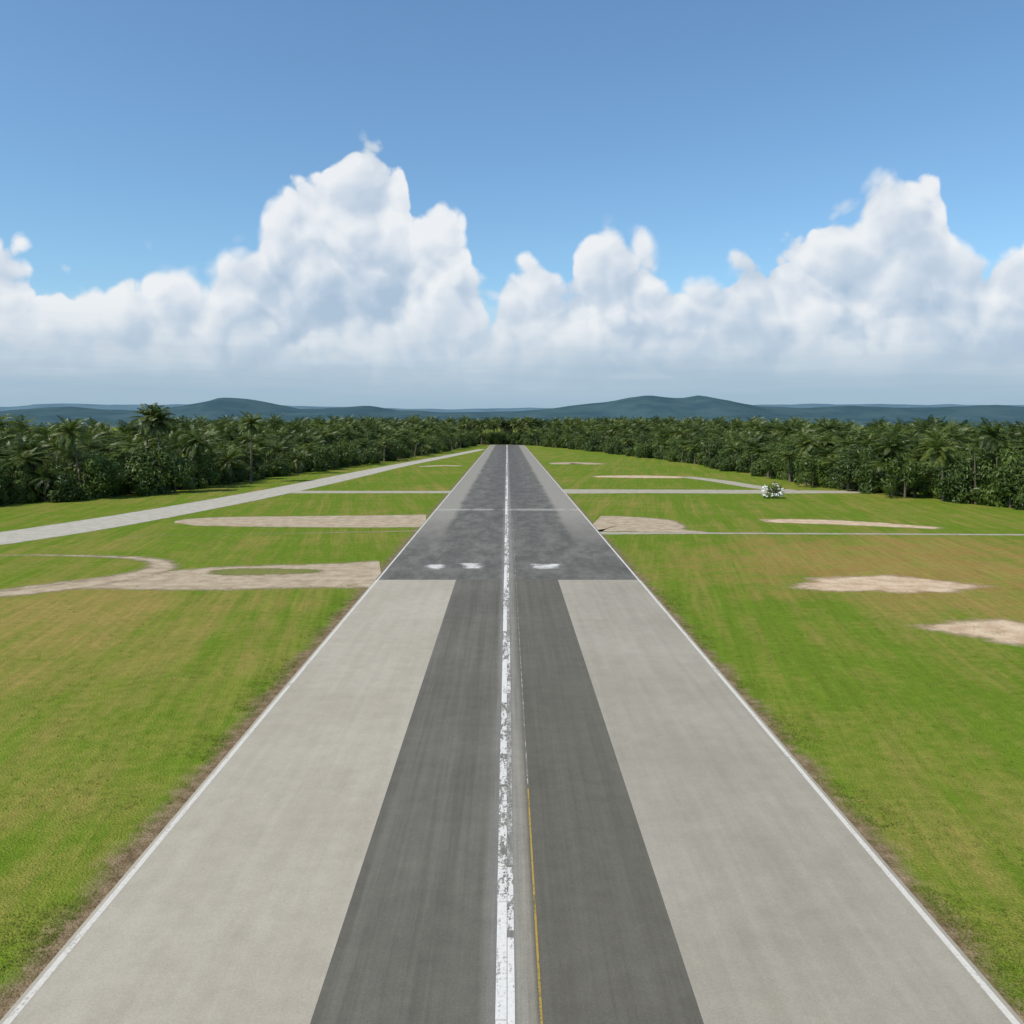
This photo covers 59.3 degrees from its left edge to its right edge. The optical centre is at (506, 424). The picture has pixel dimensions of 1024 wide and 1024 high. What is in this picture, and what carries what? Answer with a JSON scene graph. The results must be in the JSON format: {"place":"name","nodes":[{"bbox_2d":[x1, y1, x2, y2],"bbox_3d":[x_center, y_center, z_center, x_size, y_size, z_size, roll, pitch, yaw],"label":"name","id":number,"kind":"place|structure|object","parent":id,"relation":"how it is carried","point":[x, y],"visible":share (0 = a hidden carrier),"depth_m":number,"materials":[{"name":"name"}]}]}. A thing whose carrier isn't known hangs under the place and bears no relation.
{"place":"outdoors","nodes":[
{"label":"outdoors","id":0,"kind":"place"},
{"bbox_2d":[0,555,175,595],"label":"sand track","id":1,"kind":"structure","parent":0,"point":[158,566],"depth_m":82.04,"materials":[{"name":"beige sand"}]},
{"bbox_2d":[0,561,380,590],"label":"sand track","id":2,"kind":"structure","parent":0,"point":[366,574],"depth_m":81.53,"materials":[{"name":"beige sand"}]},
{"bbox_2d":[211,568,322,574],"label":"grass island","id":3,"kind":"structure","parent":0,"point":[241,571],"depth_m":85.94,"materials":[{"name":"green plant"}]},
{"bbox_2d":[174,514,425,527],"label":"sand track","id":4,"kind":"structure","parent":0,"point":[376,521],"depth_m":130.53,"materials":[{"name":"beige sand"}]},
{"bbox_2d":[283,530,416,533],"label":"sand track","id":5,"kind":"structure","parent":0,"point":[373,531],"depth_m":118.28,"materials":[{"name":"beige sand"}]},
{"bbox_2d":[293,491,449,492],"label":"connector pavement","id":6,"kind":"structure","parent":0,"point":[372,492],"depth_m":186.62,"materials":[{"name":"grey concrete"}]},
{"bbox_2d":[0,427,1023,1021],"bbox_3d":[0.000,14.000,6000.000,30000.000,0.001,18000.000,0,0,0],"label":"ground","id":7,"kind":"structure","parent":0,"point":[736,591],"depth_m":55.63,"materials":[{"name":"green plant"}]},
{"bbox_2d":[0,460,14,490],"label":"leafy tree","id":8,"kind":"object","parent":7,"relation":"on","point":[6,480],"visible":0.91,"depth_m":159.17,"materials":[{"name":"green plant"}]},
{"bbox_2d":[10,432,50,472],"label":"palm tree","id":9,"kind":"object","parent":7,"relation":"on","point":[23,447],"visible":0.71,"depth_m":167.11,"materials":[{"name":"green plant"}]},
{"bbox_2d":[38,468,77,497],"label":"leafy tree","id":10,"kind":"object","parent":7,"relation":"on","point":[67,475],"visible":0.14,"depth_m":167.62,"materials":[{"name":"green plant"}]},
{"bbox_2d":[43,475,81,502],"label":"leafy tree","id":11,"kind":"object","parent":7,"relation":"on","point":[64,488],"visible":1,"depth_m":163.05,"materials":[{"name":"green plant"}]},
{"bbox_2d":[47,415,89,484],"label":"palm tree","id":12,"kind":"object","parent":7,"relation":"on","point":[71,432],"visible":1,"depth_m":168.18,"materials":[{"name":"green plant"}]},
{"bbox_2d":[111,444,162,489],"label":"leafy tree","id":13,"kind":"object","parent":7,"relation":"on","point":[146,454],"visible":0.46,"depth_m":181.84,"materials":[{"name":"green plant"}]},
{"bbox_2d":[120,459,168,495],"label":"leafy tree","id":14,"kind":"object","parent":7,"relation":"on","point":[140,488],"visible":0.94,"depth_m":178.21,"materials":[{"name":"green plant"}]},
{"bbox_2d":[129,402,167,450],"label":"palm tree","id":15,"kind":"object","parent":7,"relation":"on","point":[144,413],"visible":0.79,"depth_m":184.41,"materials":[{"name":"green plant"}]},
{"bbox_2d":[142,404,177,491],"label":"palm tree","id":16,"kind":"object","parent":7,"relation":"on","point":[162,425],"visible":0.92,"depth_m":184.19,"materials":[{"name":"green plant"}]},
{"bbox_2d":[146,441,182,493],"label":"leafy tree","id":17,"kind":"object","parent":7,"relation":"on","point":[163,458],"visible":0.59,"depth_m":183.87,"materials":[{"name":"green plant"}]},
{"bbox_2d":[161,454,196,491],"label":"leafy tree","id":18,"kind":"object","parent":7,"relation":"on","point":[186,471],"visible":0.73,"depth_m":186.50,"materials":[{"name":"green plant"}]},
{"bbox_2d":[178,425,216,480],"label":"palm tree","id":19,"kind":"object","parent":7,"relation":"on","point":[194,443],"visible":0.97,"depth_m":197.82,"materials":[{"name":"green plant"}]},
{"bbox_2d":[0,449,484,544],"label":"taxiway","id":20,"kind":"structure","parent":7,"relation":"on","point":[54,530],"depth_m":145.58,"materials":[{"name":"grey concrete"}]},
{"bbox_2d":[238,411,266,482],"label":"palm tree","id":21,"kind":"object","parent":7,"relation":"on","point":[251,427],"visible":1,"depth_m":218.28,"materials":[{"name":"green plant"}]},
{"bbox_2d":[418,465,459,466],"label":"pale sand strip","id":22,"kind":"object","parent":7,"relation":"on","point":[438,465],"visible":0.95,"depth_m":311.03,"materials":[{"name":"beige sand"}]},
{"bbox_2d":[0,445,1023,1023],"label":"runway","id":23,"kind":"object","parent":7,"relation":"on","point":[508,747],"visible":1,"depth_m":29.72,"materials":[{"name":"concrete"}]},
{"bbox_2d":[0,413,1023,509],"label":"palm forest","id":24,"kind":"object","parent":7,"relation":"on","point":[761,448],"visible":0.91,"depth_m":253.95,"materials":[{"name":"green plant"}]},
{"bbox_2d":[549,462,600,463],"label":"pale sand strip","id":25,"kind":"object","parent":7,"relation":"on","point":[573,463],"visible":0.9,"depth_m":327.18,"materials":[{"name":"beige sand"}]},
{"bbox_2d":[593,475,682,477],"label":"pale sand strip","id":26,"kind":"object","parent":7,"relation":"on","point":[630,476],"visible":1,"depth_m":244.59,"materials":[{"name":"beige sand"}]},
{"bbox_2d":[761,481,784,498],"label":"flowering bush","id":27,"kind":"object","parent":7,"relation":"on","point":[775,492],"visible":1,"depth_m":171.64,"materials":[{"name":"white plant"}]},
{"bbox_2d":[792,428,825,485],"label":"palm tree","id":28,"kind":"object","parent":7,"relation":"on","point":[807,445],"visible":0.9,"depth_m":207.69,"materials":[{"name":"green plant"}]},
{"bbox_2d":[793,452,828,486],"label":"leafy tree","id":29,"kind":"object","parent":7,"relation":"on","point":[809,467],"visible":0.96,"depth_m":202.45,"materials":[{"name":"green plant"}]},
{"bbox_2d":[829,453,864,490],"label":"leafy tree","id":30,"kind":"object","parent":7,"relation":"on","point":[845,469],"visible":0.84,"depth_m":189.24,"materials":[{"name":"green plant"}]},
{"bbox_2d":[761,519,937,528],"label":"pale sand strip","id":31,"kind":"object","parent":7,"relation":"on","point":[836,522],"visible":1,"depth_m":129.19,"materials":[{"name":"beige sand"}]},
{"bbox_2d":[796,575,981,592],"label":"sand patch","id":32,"kind":"object","parent":7,"relation":"on","point":[891,583],"visible":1,"depth_m":78.97,"materials":[{"name":"beige sand"}]},
{"bbox_2d":[873,428,910,496],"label":"palm tree","id":33,"kind":"object","parent":7,"relation":"on","point":[891,447],"visible":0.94,"depth_m":174.84,"materials":[{"name":"green plant"}]},
{"bbox_2d":[878,456,925,497],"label":"leafy tree","id":34,"kind":"object","parent":7,"relation":"on","point":[910,474],"visible":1,"depth_m":171.56,"materials":[{"name":"green plant"}]},
{"bbox_2d":[916,429,960,500],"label":"palm tree","id":35,"kind":"object","parent":7,"relation":"on","point":[942,453],"visible":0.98,"depth_m":165.84,"materials":[{"name":"green plant"}]},
{"bbox_2d":[934,466,978,502],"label":"leafy tree","id":36,"kind":"object","parent":7,"relation":"on","point":[949,486],"visible":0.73,"depth_m":161.71,"materials":[{"name":"green plant"}]},
{"bbox_2d":[922,619,1023,644],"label":"sand patch","id":37,"kind":"object","parent":7,"relation":"on","point":[1013,633],"visible":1,"depth_m":61.60,"materials":[{"name":"beige sand"}]},
{"bbox_2d":[967,417,1012,460],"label":"palm tree","id":38,"kind":"object","parent":7,"relation":"on","point":[990,434],"visible":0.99,"depth_m":156.66,"materials":[{"name":"green plant"}]},
{"bbox_2d":[987,458,1023,507],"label":"leafy tree","id":39,"kind":"object","parent":7,"relation":"on","point":[1006,485],"visible":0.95,"depth_m":150.97,"materials":[{"name":"green plant"}]},
{"bbox_2d":[1013,461,1023,494],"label":"leafy tree","id":40,"kind":"object","parent":7,"relation":"on","point":[1022,480],"visible":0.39,"depth_m":150.76,"materials":[{"name":"green plant"}]},
{"bbox_2d":[0,142,1023,408],"bbox_3d":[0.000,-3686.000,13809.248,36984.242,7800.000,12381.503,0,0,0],"label":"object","id":41,"kind":"structure","parent":0,"point":[350,282],"depth_m":19313.33,"materials":[{"name":"white"}]},
{"bbox_2d":[0,395,1023,426],"bbox_3d":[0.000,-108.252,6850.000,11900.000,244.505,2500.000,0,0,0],"label":"hills","id":42,"kind":"structure","parent":0,"point":[705,407],"depth_m":6506.06,"materials":[{"name":"green plant"}]},
{"bbox_2d":[0,403,1023,411],"bbox_3d":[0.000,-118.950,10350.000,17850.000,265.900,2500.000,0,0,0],"label":"hills","id":43,"kind":"structure","parent":0,"point":[114,407],"depth_m":10351.35,"materials":[{"name":"blue"}]},
{"bbox_2d":[593,516,706,532],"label":"sand track","id":44,"kind":"structure","parent":0,"point":[620,523],"depth_m":126.60,"materials":[{"name":"beige sand"}]},
{"bbox_2d":[563,489,881,493],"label":"connector pavement","id":45,"kind":"structure","parent":0,"point":[572,491],"depth_m":189.42,"materials":[{"name":"grey concrete"}]},
{"bbox_2d":[682,477,797,490],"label":"gravel track","id":46,"kind":"structure","parent":0,"point":[734,483],"depth_m":215.27,"materials":[{"name":"grey gravel"}]},
{"bbox_2d":[600,532,1023,534],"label":"gravel track","id":47,"kind":"structure","parent":0,"point":[786,533],"depth_m":116.07,"materials":[{"name":"grey gravel"}]}
]}

